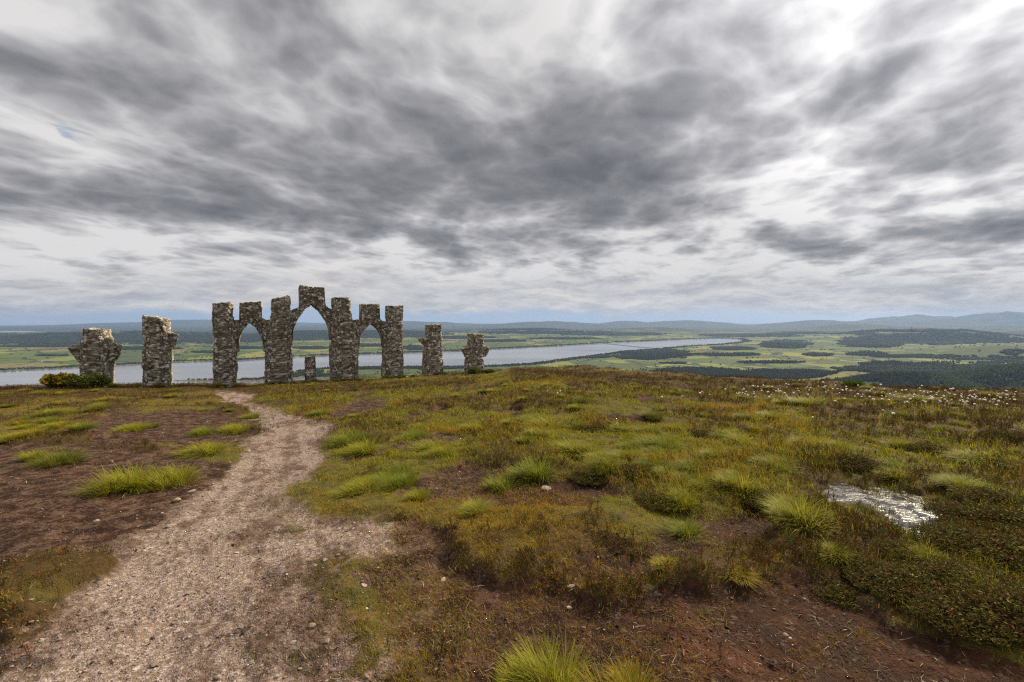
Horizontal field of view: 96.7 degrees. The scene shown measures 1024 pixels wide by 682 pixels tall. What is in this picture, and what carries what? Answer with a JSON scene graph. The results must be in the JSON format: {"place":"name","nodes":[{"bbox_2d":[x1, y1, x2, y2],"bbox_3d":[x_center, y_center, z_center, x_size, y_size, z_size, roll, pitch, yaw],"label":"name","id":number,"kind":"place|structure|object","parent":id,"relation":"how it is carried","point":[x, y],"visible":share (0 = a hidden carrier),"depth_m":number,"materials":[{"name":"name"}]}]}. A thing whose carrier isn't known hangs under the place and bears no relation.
{"place":"outdoors","nodes":[
{"label":"outdoors","id":0,"kind":"place"},
{"bbox_2d":[0,325,740,386],"bbox_3d":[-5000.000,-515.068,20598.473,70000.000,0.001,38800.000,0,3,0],"label":"firth water","id":1,"kind":"structure","parent":0,"point":[127,374],"depth_m":4901.05,"materials":[{"name":"grey liquid"}]},
{"bbox_2d":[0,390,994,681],"bbox_3d":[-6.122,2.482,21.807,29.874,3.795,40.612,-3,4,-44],"label":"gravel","id":2,"kind":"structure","parent":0,"point":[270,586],"depth_m":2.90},
{"bbox_2d":[0,366,1023,681],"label":"moorland ground","id":3,"kind":"structure","parent":0,"point":[64,582],"depth_m":3.25,"materials":[{"name":"soil"}]},
{"bbox_2d":[0,432,25,442],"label":"grass tussock","id":4,"kind":"object","parent":3,"relation":"on","point":[5,438],"depth_m":8.42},
{"bbox_2d":[3,423,39,429],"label":"grass tussock","id":5,"kind":"object","parent":3,"relation":"on","point":[24,426],"depth_m":10.09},
{"bbox_2d":[0,426,52,438],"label":"grass tussock","id":6,"kind":"object","parent":3,"relation":"on","point":[39,430],"depth_m":8.80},
{"bbox_2d":[5,448,60,462],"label":"grass tussock","id":7,"kind":"object","parent":3,"relation":"on","point":[32,455],"depth_m":7.01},
{"bbox_2d":[23,409,63,416],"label":"grass tussock","id":8,"kind":"object","parent":3,"relation":"on","point":[41,414],"depth_m":11.66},
{"bbox_2d":[29,415,68,424],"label":"grass tussock","id":9,"kind":"object","parent":3,"relation":"on","point":[49,419],"depth_m":10.98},
{"bbox_2d":[12,407,86,414],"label":"grass tussock","id":10,"kind":"object","parent":3,"relation":"on","point":[66,410],"depth_m":12.71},
{"bbox_2d":[13,441,94,471],"bbox_3d":[-6.845,1.723,6.817,1.116,0.394,1.147,2,3,30],"label":"grass tussock","id":11,"kind":"object","parent":3,"relation":"on","point":[55,460],"depth_m":6.78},
{"bbox_2d":[39,372,75,388],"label":"gorse bush","id":12,"kind":"object","parent":3,"relation":"on","point":[49,380],"visible":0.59,"depth_m":24.08,"materials":[{"name":"yellow plant"}]},
{"bbox_2d":[60,420,104,430],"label":"grass tussock","id":13,"kind":"object","parent":3,"relation":"on","point":[85,425],"depth_m":9.41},
{"bbox_2d":[60,373,113,388],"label":"gorse bush","id":14,"kind":"object","parent":3,"relation":"on","point":[89,380],"visible":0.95,"depth_m":23.62,"materials":[{"name":"green plant"}]},
{"bbox_2d":[67,328,121,383],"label":"stone pillar","id":15,"kind":"structure","parent":3,"relation":"on","point":[95,350],"depth_m":24.88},
{"bbox_2d":[80,402,120,411],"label":"grass tussock","id":16,"kind":"object","parent":3,"relation":"on","point":[94,407],"depth_m":13.60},
{"bbox_2d":[50,458,180,499],"bbox_3d":[-4.734,1.637,5.489,1.231,0.537,0.968,-1,3,-28],"label":"grass tussock","id":17,"kind":"object","parent":3,"relation":"on","point":[118,484],"depth_m":5.43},
{"bbox_2d":[104,421,156,432],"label":"grass tussock","id":18,"kind":"object","parent":3,"relation":"on","point":[132,427],"depth_m":9.99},
{"bbox_2d":[141,315,178,386],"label":"stone pillar","id":19,"kind":"structure","parent":3,"relation":"on","point":[160,339],"depth_m":26.14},
{"bbox_2d":[127,459,206,492],"bbox_3d":[-4.267,1.672,5.684,0.860,0.461,0.959,1,3,12],"label":"grass tussock","id":20,"kind":"object","parent":3,"relation":"on","point":[174,478],"depth_m":5.66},
{"bbox_2d":[164,438,238,460],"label":"grass tussock","id":21,"kind":"object","parent":3,"relation":"on","point":[214,448],"depth_m":7.45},
{"bbox_2d":[185,424,223,436],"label":"grass tussock","id":22,"kind":"object","parent":3,"relation":"on","point":[202,431],"depth_m":9.54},
{"bbox_2d":[216,419,254,434],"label":"grass tussock","id":23,"kind":"object","parent":3,"relation":"on","point":[233,429],"depth_m":9.95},
{"bbox_2d":[211,285,403,386],"bbox_3d":[-13.333,-0.099,30.886,11.957,7.274,2.036,-1,3,-28],"label":"ruined arch monument","id":24,"kind":"object","parent":3,"relation":"on","point":[276,329],"visible":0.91,"depth_m":29.84,"materials":[{"name":"stone"}]},
{"bbox_2d":[304,356,316,379],"bbox_3d":[-13.660,2.260,30.798,0.872,2.489,0.959,-1,3,-28],"label":"stone stump","id":25,"kind":"object","parent":3,"relation":"on","point":[310,367],"visible":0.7,"depth_m":30.44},
{"bbox_2d":[317,426,371,450],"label":"grass tussock","id":26,"kind":"object","parent":3,"relation":"on","point":[352,438],"depth_m":7.96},
{"bbox_2d":[334,437,381,458],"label":"grass tussock","id":27,"kind":"object","parent":3,"relation":"on","point":[365,448],"depth_m":7.13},
{"bbox_2d":[329,473,389,499],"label":"grass tussock","id":28,"kind":"object","parent":3,"relation":"on","point":[356,486],"depth_m":5.01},
{"bbox_2d":[366,467,404,485],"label":"grass tussock","id":29,"kind":"object","parent":3,"relation":"on","point":[385,474],"depth_m":5.43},
{"bbox_2d":[376,473,411,492],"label":"grass tussock","id":30,"kind":"object","parent":3,"relation":"on","point":[390,483],"depth_m":5.20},
{"bbox_2d":[366,460,423,478],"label":"grass tussock","id":31,"kind":"object","parent":3,"relation":"on","point":[391,468],"depth_m":5.79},
{"bbox_2d":[384,470,421,487],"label":"grass tussock","id":32,"kind":"object","parent":3,"relation":"on","point":[413,478],"depth_m":5.34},
{"bbox_2d":[398,427,433,440],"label":"grass tussock","id":33,"kind":"object","parent":3,"relation":"on","point":[413,436],"depth_m":8.40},
{"bbox_2d":[400,485,433,501],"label":"grass tussock","id":34,"kind":"object","parent":3,"relation":"on","point":[419,494],"depth_m":4.67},
{"bbox_2d":[400,437,450,452],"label":"grass tussock","id":35,"kind":"object","parent":3,"relation":"on","point":[419,448],"depth_m":7.31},
{"bbox_2d":[418,324,443,374],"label":"stone pillar","id":36,"kind":"structure","parent":3,"relation":"on","point":[432,354],"depth_m":34.17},
{"bbox_2d":[419,444,457,458],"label":"grass tussock","id":37,"kind":"object","parent":3,"relation":"on","point":[440,451],"depth_m":6.59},
{"bbox_2d":[455,421,492,432],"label":"grass tussock","id":38,"kind":"object","parent":3,"relation":"on","point":[475,427],"depth_m":9.00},
{"bbox_2d":[460,333,488,372],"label":"stone pillar","id":39,"kind":"structure","parent":3,"relation":"on","point":[475,351],"depth_m":35.89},
{"bbox_2d":[456,489,497,516],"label":"grass tussock","id":40,"kind":"object","parent":3,"relation":"on","point":[476,505],"depth_m":4.16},
{"bbox_2d":[476,472,517,493],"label":"grass tussock","id":41,"kind":"object","parent":3,"relation":"on","point":[495,482],"depth_m":5.02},
{"bbox_2d":[1,385,1012,681],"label":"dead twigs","id":42,"kind":"object","parent":3,"relation":"on","point":[503,593],"visible":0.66,"depth_m":2.58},
{"bbox_2d":[0,367,1023,681],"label":"moor grass","id":43,"kind":"structure","parent":3,"relation":"on","point":[704,441],"depth_m":5.69,"materials":[{"name":"plant"}]},
{"bbox_2d":[0,364,1023,674],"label":"heather","id":44,"kind":"object","parent":3,"relation":"on","point":[866,476],"visible":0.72,"depth_m":6.07,"materials":[{"name":"green plant"}]},
{"bbox_2d":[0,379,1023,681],"bbox_3d":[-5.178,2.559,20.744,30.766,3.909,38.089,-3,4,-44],"label":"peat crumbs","id":45,"kind":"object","parent":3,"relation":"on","point":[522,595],"visible":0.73,"depth_m":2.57,"materials":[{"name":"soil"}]},
{"bbox_2d":[485,647,542,681],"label":"grass tussock","id":46,"kind":"object","parent":3,"relation":"on","point":[510,675],"depth_m":2.16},
{"bbox_2d":[502,449,563,485],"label":"grass tussock","id":47,"kind":"object","parent":3,"relation":"on","point":[531,473],"depth_m":5.20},
{"bbox_2d":[514,412,553,425],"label":"grass tussock","id":48,"kind":"object","parent":3,"relation":"on","point":[531,416],"depth_m":8.92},
{"bbox_2d":[518,426,552,437],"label":"grass tussock","id":49,"kind":"object","parent":3,"relation":"on","point":[542,433],"depth_m":7.06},
{"bbox_2d":[517,411,567,427],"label":"grass tussock","id":50,"kind":"object","parent":3,"relation":"on","point":[546,421],"depth_m":8.30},
{"bbox_2d":[486,625,600,681],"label":"grass tussock","id":51,"kind":"object","parent":3,"relation":"on","point":[550,669],"depth_m":2.12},
{"bbox_2d":[549,434,599,459],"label":"grass tussock","id":52,"kind":"object","parent":3,"relation":"on","point":[569,445],"depth_m":6.34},
{"bbox_2d":[567,467,609,486],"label":"heather bush","id":53,"kind":"object","parent":3,"relation":"on","point":[580,477],"visible":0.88,"depth_m":5.08,"materials":[{"name":"green plant"}]},
{"bbox_2d":[574,440,606,454],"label":"grass tussock","id":54,"kind":"object","parent":3,"relation":"on","point":[588,450],"depth_m":6.35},
{"bbox_2d":[578,448,616,461],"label":"grass tussock","id":55,"kind":"object","parent":3,"relation":"on","point":[592,455],"depth_m":5.70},
{"bbox_2d":[583,424,611,432],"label":"heather bush","id":56,"kind":"object","parent":3,"relation":"on","point":[593,427],"visible":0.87,"depth_m":8.03,"materials":[{"name":"green plant"}]},
{"bbox_2d":[581,454,622,478],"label":"grass tussock","id":57,"kind":"object","parent":3,"relation":"on","point":[593,461],"depth_m":5.23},
{"bbox_2d":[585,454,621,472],"bbox_3d":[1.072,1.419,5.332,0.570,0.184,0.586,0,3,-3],"label":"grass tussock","id":58,"kind":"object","parent":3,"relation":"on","point":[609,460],"depth_m":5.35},
{"bbox_2d":[564,646,666,681],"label":"grass tussock","id":59,"kind":"object","parent":3,"relation":"on","point":[633,674],"depth_m":2.10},
{"bbox_2d":[600,419,638,434],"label":"grass tussock","id":60,"kind":"object","parent":3,"relation":"on","point":[622,428],"depth_m":7.97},
{"bbox_2d":[605,447,634,459],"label":"grass tussock","id":61,"kind":"object","parent":3,"relation":"on","point":[615,453],"depth_m":5.96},
{"bbox_2d":[613,462,655,479],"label":"heather bush","id":62,"kind":"object","parent":3,"relation":"on","point":[636,471],"visible":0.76,"depth_m":5.11,"materials":[{"name":"green plant"}]},
{"bbox_2d":[631,454,665,465],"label":"grass tussock","id":63,"kind":"object","parent":3,"relation":"on","point":[655,462],"depth_m":5.62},
{"bbox_2d":[633,425,669,435],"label":"grass tussock","id":64,"kind":"object","parent":3,"relation":"on","point":[649,429],"depth_m":7.84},
{"bbox_2d":[637,409,669,420],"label":"grass tussock","id":65,"kind":"object","parent":3,"relation":"on","point":[653,415],"depth_m":9.41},
{"bbox_2d":[632,444,675,456],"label":"grass tussock","id":66,"kind":"object","parent":3,"relation":"on","point":[655,450],"depth_m":6.37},
{"bbox_2d":[631,489,681,511],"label":"heather bush","id":67,"kind":"object","parent":3,"relation":"on","point":[654,495],"visible":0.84,"depth_m":4.24,"materials":[{"name":"green plant"}]},
{"bbox_2d":[625,431,691,453],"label":"grass tussock","id":68,"kind":"object","parent":3,"relation":"on","point":[660,442],"depth_m":6.89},
{"bbox_2d":[647,555,680,571],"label":"grass tussock","id":69,"kind":"object","parent":3,"relation":"on","point":[659,560],"depth_m":3.03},
{"bbox_2d":[656,512,704,539],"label":"grass tussock","id":70,"kind":"object","parent":3,"relation":"on","point":[688,529],"depth_m":3.71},
{"bbox_2d":[652,480,712,514],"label":"grass tussock","id":71,"kind":"object","parent":3,"relation":"on","point":[682,498],"depth_m":4.31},
{"bbox_2d":[656,455,711,473],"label":"grass tussock","id":72,"kind":"object","parent":3,"relation":"on","point":[690,465],"depth_m":5.39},
{"bbox_2d":[665,470,706,489],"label":"grass tussock","id":73,"kind":"object","parent":3,"relation":"on","point":[686,478],"depth_m":4.81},
{"bbox_2d":[683,476,708,489],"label":"grass tussock","id":74,"kind":"object","parent":3,"relation":"on","point":[697,484],"depth_m":4.59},
{"bbox_2d":[691,428,726,439],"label":"heather bush","id":75,"kind":"object","parent":3,"relation":"on","point":[699,433],"visible":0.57,"depth_m":7.80,"materials":[{"name":"green plant"}]},
{"bbox_2d":[692,446,733,460],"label":"grass tussock","id":76,"kind":"object","parent":3,"relation":"on","point":[705,452],"depth_m":5.93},
{"bbox_2d":[714,432,765,445],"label":"grass tussock","id":77,"kind":"object","parent":3,"relation":"on","point":[736,436],"depth_m":7.30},
{"bbox_2d":[717,555,764,590],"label":"grass tussock","id":78,"kind":"object","parent":3,"relation":"on","point":[751,576],"depth_m":2.88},
{"bbox_2d":[707,459,784,499],"bbox_3d":[2.308,1.367,4.542,0.675,0.323,0.700,0,3,-9],"label":"grass tussock","id":79,"kind":"object","parent":3,"relation":"on","point":[742,485],"depth_m":4.57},
{"bbox_2d":[730,487,781,509],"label":"heather bush","id":80,"kind":"object","parent":3,"relation":"on","point":[748,502],"visible":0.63,"depth_m":4.32,"materials":[{"name":"green plant"}]},
{"bbox_2d":[741,422,770,432],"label":"grass tussock","id":81,"kind":"object","parent":3,"relation":"on","point":[754,428],"depth_m":8.06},
{"bbox_2d":[739,449,800,473],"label":"grass tussock","id":82,"kind":"object","parent":3,"relation":"on","point":[774,459],"depth_m":5.44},
{"bbox_2d":[751,489,806,511],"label":"grass tussock","id":83,"kind":"object","parent":3,"relation":"on","point":[774,496],"depth_m":4.20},
{"bbox_2d":[757,488,849,540],"bbox_3d":[2.297,1.343,3.655,0.586,0.370,0.764,1,3,13],"label":"grass tussock","id":84,"kind":"object","parent":3,"relation":"on","point":[787,513],"depth_m":3.65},
{"bbox_2d":[780,395,834,406],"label":"grass tussock","id":85,"kind":"object","parent":3,"relation":"on","point":[805,402],"depth_m":11.24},
{"bbox_2d":[793,445,840,456],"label":"heather bush","id":86,"kind":"object","parent":3,"relation":"on","point":[808,449],"visible":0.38,"depth_m":5.85,"materials":[{"name":"green plant"}]},
{"bbox_2d":[806,537,860,564],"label":"grass tussock","id":87,"kind":"object","parent":3,"relation":"on","point":[831,554],"depth_m":3.11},
{"bbox_2d":[815,437,855,449],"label":"grass tussock","id":88,"kind":"object","parent":3,"relation":"on","point":[841,443],"depth_m":6.33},
{"bbox_2d":[809,576,874,611],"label":"heather bush","id":89,"kind":"object","parent":3,"relation":"on","point":[841,591],"visible":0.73,"depth_m":2.80,"materials":[{"name":"green plant"}]},
{"bbox_2d":[840,378,865,386],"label":"shrub","id":90,"kind":"object","parent":3,"relation":"on","point":[849,382],"visible":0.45,"depth_m":16.50,"materials":[{"name":"green plant"}]},
{"bbox_2d":[823,451,886,471],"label":"heather bush","id":91,"kind":"object","parent":3,"relation":"on","point":[863,459],"visible":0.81,"depth_m":5.36,"materials":[{"name":"green plant"}]},
{"bbox_2d":[834,550,890,582],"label":"heather bush","id":92,"kind":"object","parent":3,"relation":"on","point":[844,568],"visible":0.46,"depth_m":3.00,"materials":[{"name":"green plant"}]},
{"bbox_2d":[822,482,938,536],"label":"puddle","id":93,"kind":"object","parent":3,"relation":"on","point":[846,494],"visible":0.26,"depth_m":4.53,"materials":[{"name":"grey liquid"}]},
{"bbox_2d":[808,479,958,541],"bbox_3d":[3.444,1.513,4.286,2.027,0.212,1.105,-3,4,-44],"label":"bog moss","id":94,"kind":"object","parent":3,"relation":"on","point":[870,507],"visible":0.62,"depth_m":4.57,"materials":[{"name":"green plant"}]},
{"bbox_2d":[842,561,925,606],"bbox_3d":[2.328,1.476,2.822,0.468,0.102,0.470,2,3,32],"label":"heather bush","id":95,"kind":"object","parent":3,"relation":"on","point":[878,585],"visible":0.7,"depth_m":2.79,"materials":[{"name":"green plant"}]},
{"bbox_2d":[874,409,914,417],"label":"grass tussock","id":96,"kind":"object","parent":3,"relation":"on","point":[903,414],"depth_m":9.75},
{"bbox_2d":[868,465,923,480],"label":"grass tussock","id":97,"kind":"object","parent":3,"relation":"on","point":[892,469],"depth_m":5.07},
{"bbox_2d":[875,436,920,447],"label":"grass tussock","id":98,"kind":"object","parent":3,"relation":"on","point":[894,443],"depth_m":7.03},
{"bbox_2d":[869,453,927,473],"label":"grass tussock","id":99,"kind":"object","parent":3,"relation":"on","point":[895,463],"depth_m":5.36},
{"bbox_2d":[868,535,937,564],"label":"heather bush","id":100,"kind":"object","parent":3,"relation":"on","point":[894,544],"visible":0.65,"depth_m":3.24,"materials":[{"name":"green plant"}]},
{"bbox_2d":[873,559,961,601],"bbox_3d":[2.529,1.464,2.789,0.567,0.119,0.563,-3,4,-43],"label":"heather bush","id":101,"kind":"object","parent":3,"relation":"on","point":[920,578],"visible":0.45,"depth_m":2.81,"materials":[{"name":"green plant"}]},
{"bbox_2d":[897,538,941,563],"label":"grass tussock","id":102,"kind":"object","parent":3,"relation":"on","point":[918,549],"depth_m":3.12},
{"bbox_2d":[887,393,953,402],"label":"grass tussock","id":103,"kind":"object","parent":3,"relation":"on","point":[917,399],"depth_m":12.68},
{"bbox_2d":[901,441,958,455],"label":"heather bush","id":104,"kind":"object","parent":3,"relation":"on","point":[928,450],"visible":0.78,"depth_m":6.64,"materials":[{"name":"green plant"}]},
{"bbox_2d":[921,471,988,487],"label":"grass tussock","id":105,"kind":"object","parent":3,"relation":"on","point":[940,474],"depth_m":4.80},
{"bbox_2d":[917,498,993,524],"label":"heather bush","id":106,"kind":"object","parent":3,"relation":"on","point":[929,506],"visible":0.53,"depth_m":4.03,"materials":[{"name":"green plant"}]},
{"bbox_2d":[899,583,1023,646],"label":"heather bush","id":107,"kind":"object","parent":3,"relation":"on","point":[960,620],"visible":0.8,"depth_m":2.44,"materials":[{"name":"green plant"}]},
{"bbox_2d":[907,518,1022,565],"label":"heather bush","id":108,"kind":"object","parent":3,"relation":"on","point":[940,532],"visible":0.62,"depth_m":3.37,"materials":[{"name":"green plant"}]},
{"bbox_2d":[928,473,1007,493],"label":"grass tussock","id":109,"kind":"object","parent":3,"relation":"on","point":[956,481],"depth_m":4.63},
{"bbox_2d":[914,553,1023,600],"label":"heather bush","id":110,"kind":"object","parent":3,"relation":"on","point":[941,566],"visible":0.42,"depth_m":2.82,"materials":[{"name":"green plant"}]},
{"bbox_2d":[931,448,1022,466],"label":"grass tussock","id":111,"kind":"object","parent":3,"relation":"on","point":[973,455],"depth_m":6.09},
{"bbox_2d":[933,575,1023,642],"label":"heather bush","id":112,"kind":"object","parent":3,"relation":"on","point":[1016,608],"visible":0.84,"depth_m":2.47,"materials":[{"name":"green plant"}]},
{"bbox_2d":[951,568,1006,600],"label":"grass tussock","id":113,"kind":"object","parent":3,"relation":"on","point":[976,577],"depth_m":2.72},
{"bbox_2d":[944,525,1023,576],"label":"heather bush","id":114,"kind":"object","parent":3,"relation":"on","point":[1015,545],"visible":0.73,"depth_m":3.14,"materials":[{"name":"green plant"}]},
{"bbox_2d":[945,499,1023,536],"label":"heather bush","id":115,"kind":"object","parent":3,"relation":"on","point":[999,514],"visible":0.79,"depth_m":3.80,"materials":[{"name":"green plant"}]},
{"bbox_2d":[947,484,1023,510],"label":"heather bush","id":116,"kind":"object","parent":3,"relation":"on","point":[991,495],"visible":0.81,"depth_m":4.24,"materials":[{"name":"green plant"}]},
{"bbox_2d":[973,428,1023,443],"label":"heather bush","id":117,"kind":"object","parent":3,"relation":"on","point":[1011,434],"visible":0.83,"depth_m":7.51,"materials":[{"name":"green plant"}]},
{"bbox_2d":[0,311,1023,387],"bbox_3d":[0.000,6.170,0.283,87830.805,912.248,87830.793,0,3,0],"label":"farmland","id":118,"kind":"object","parent":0,"point":[1010,322],"visible":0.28,"depth_m":8485.56,"materials":[{"name":"plant"}]},
{"bbox_2d":[0,328,1023,389],"bbox_3d":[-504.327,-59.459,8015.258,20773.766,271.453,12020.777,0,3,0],"label":"conifer forest","id":119,"kind":"object","parent":118,"relation":"on","point":[1004,370],"visible":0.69,"depth_m":3998.83,"materials":[{"name":"plant"}]},
{"bbox_2d":[0,327,1023,379],"bbox_3d":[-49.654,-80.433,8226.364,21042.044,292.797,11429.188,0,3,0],"label":"woodland","id":120,"kind":"object","parent":118,"relation":"on","point":[951,338],"visible":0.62,"depth_m":7647.36,"materials":[{"name":"plant"}]},
{"bbox_2d":[0,0,1023,324],"label":"sky","id":121,"kind":"structure","parent":0,"point":[454,161],"materials":[{"name":"grey"}]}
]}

